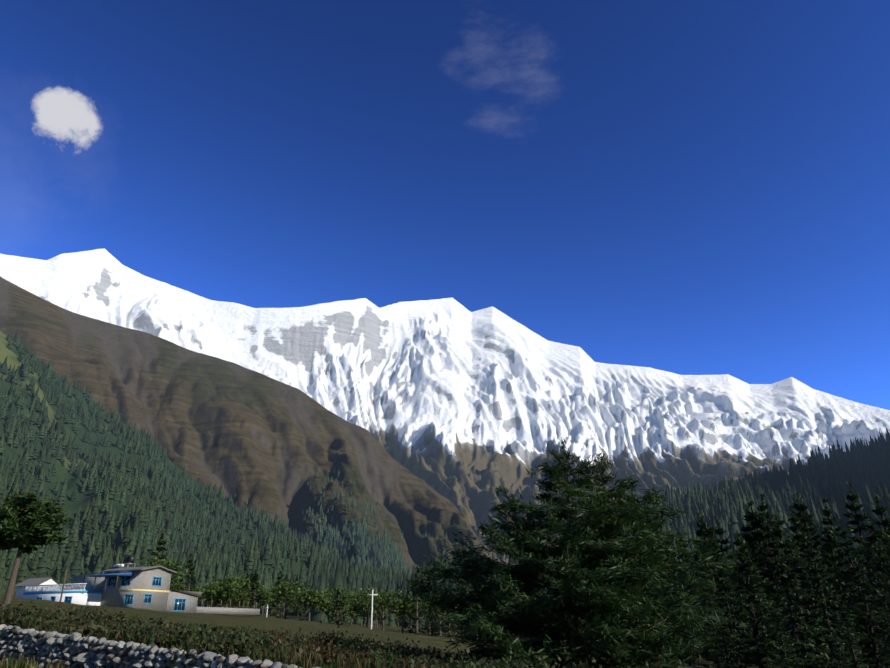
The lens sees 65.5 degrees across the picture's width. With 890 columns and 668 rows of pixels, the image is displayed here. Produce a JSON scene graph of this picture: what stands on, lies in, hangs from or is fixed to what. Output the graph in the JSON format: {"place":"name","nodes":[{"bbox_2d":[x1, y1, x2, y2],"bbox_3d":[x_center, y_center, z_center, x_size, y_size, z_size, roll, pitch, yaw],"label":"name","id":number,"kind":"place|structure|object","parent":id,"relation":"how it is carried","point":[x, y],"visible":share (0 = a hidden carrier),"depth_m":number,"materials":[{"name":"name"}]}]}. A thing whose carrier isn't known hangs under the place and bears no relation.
{"place":"outdoors","nodes":[
{"label":"outdoors","id":0,"kind":"place"},
{"bbox_2d":[0,330,308,615],"bbox_3d":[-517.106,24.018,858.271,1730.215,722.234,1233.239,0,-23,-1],"label":"forest slope","id":1,"kind":"structure","parent":0,"point":[62,472],"depth_m":954.64,"materials":[{"name":"green plant"}]},
{"bbox_2d":[0,332,553,615],"bbox_3d":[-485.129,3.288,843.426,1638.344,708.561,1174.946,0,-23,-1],"label":"slope forest trees","id":2,"kind":"object","parent":1,"relation":"on","point":[210,561],"visible":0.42,"depth_m":845.43,"materials":[{"name":"green plant"}]},
{"bbox_2d":[0,277,502,573],"bbox_3d":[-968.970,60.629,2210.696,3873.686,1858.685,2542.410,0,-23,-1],"label":"brown ridge","id":3,"kind":"structure","parent":0,"point":[271,446],"depth_m":2659.57,"materials":[{"name":"brown soil"}]},
{"bbox_2d":[234,494,408,574],"bbox_3d":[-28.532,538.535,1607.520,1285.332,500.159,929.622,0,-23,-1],"label":"conifer trees","id":4,"kind":"object","parent":3,"relation":"on","point":[378,549],"visible":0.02,"depth_m":1716.30,"materials":[{"name":"green plant"}]},
{"bbox_2d":[178,459,483,568],"bbox_3d":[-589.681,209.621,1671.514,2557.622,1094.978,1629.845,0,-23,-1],"label":"conifer trees","id":5,"kind":"object","parent":3,"relation":"on","point":[370,507],"visible":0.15,"depth_m":1997.86,"materials":[{"name":"green plant"}]},
{"bbox_2d":[0,594,781,667],"bbox_3d":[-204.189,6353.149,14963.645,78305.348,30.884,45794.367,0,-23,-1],"label":"terrain","id":6,"kind":"structure","parent":0,"point":[293,625],"depth_m":80.08,"materials":[{"name":"green plant"}]},
{"bbox_2d":[0,491,72,609],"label":"broadleaf tree","id":7,"kind":"object","parent":6,"relation":"on","point":[26,538],"visible":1,"depth_m":38.35,"materials":[{"name":"green plant"}]},
{"bbox_2d":[15,577,62,597],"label":"white outbuilding","id":8,"kind":"structure","parent":6,"relation":"on","point":[21,587],"depth_m":121.61,"materials":[{"name":"stone"}]},
{"bbox_2d":[58,569,66,606],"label":"wooden pole","id":9,"kind":"object","parent":6,"relation":"on","point":[62,589],"visible":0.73,"depth_m":72.23,"materials":[{"name":"wood"}]},
{"bbox_2d":[23,547,259,614],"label":"lodge house","id":10,"kind":"structure","parent":6,"relation":"on","point":[134,587],"depth_m":95.29,"materials":[{"name":"paint"}]},
{"bbox_2d":[0,624,319,667],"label":"dry stone wall","id":11,"kind":"structure","parent":6,"relation":"on","point":[46,645],"depth_m":21.18,"materials":[{"name":"grey stone"}]},
{"bbox_2d":[0,613,417,667],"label":"grass","id":12,"kind":"structure","parent":6,"relation":"on","point":[26,662],"depth_m":21.07,"materials":[{"name":"green plant"}]},
{"bbox_2d":[0,598,658,667],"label":"shrubs","id":13,"kind":"object","parent":6,"relation":"on","point":[359,660],"visible":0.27,"depth_m":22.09,"materials":[{"name":"green plant"}]},
{"bbox_2d":[368,590,377,628],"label":"power pole","id":14,"kind":"object","parent":6,"relation":"on","point":[372,594],"visible":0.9,"depth_m":110.29,"materials":[{"name":"stone"}]},
{"bbox_2d":[140,531,704,657],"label":"row of trees","id":15,"kind":"object","parent":6,"relation":"on","point":[235,591],"visible":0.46,"depth_m":142.00,"materials":[{"name":"green plant"}]},
{"bbox_2d":[403,438,740,667],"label":"pine tree","id":16,"kind":"object","parent":6,"relation":"on","point":[610,569],"visible":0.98,"depth_m":30.80,"materials":[{"name":"green plant"}]},
{"bbox_2d":[421,480,889,667],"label":"conifer stand","id":17,"kind":"object","parent":6,"relation":"on","point":[790,615],"visible":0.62,"depth_m":104.99,"materials":[{"name":"green plant"}]},
{"bbox_2d":[0,248,889,564],"bbox_3d":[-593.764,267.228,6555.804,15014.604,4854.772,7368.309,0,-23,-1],"label":"snow massif","id":18,"kind":"structure","parent":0,"point":[460,406],"depth_m":7998.24,"materials":[{"name":"white snow"}]},
{"bbox_2d":[0,0,889,409],"label":"sky","id":19,"kind":"structure","parent":0,"point":[681,187],"materials":[{"name":"blue"}]},
{"bbox_2d":[516,451,886,666],"bbox_3d":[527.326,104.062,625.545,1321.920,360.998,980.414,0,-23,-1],"label":"forest hill","id":20,"kind":"structure","parent":0,"point":[861,474],"depth_m":755.25,"materials":[{"name":"green plant"}]},
{"bbox_2d":[303,427,889,666],"bbox_3d":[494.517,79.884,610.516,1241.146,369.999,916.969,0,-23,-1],"label":"hill forest trees","id":21,"kind":"object","parent":20,"relation":"on","point":[730,499],"visible":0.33,"depth_m":562.24,"materials":[{"name":"green plant"}]}
]}

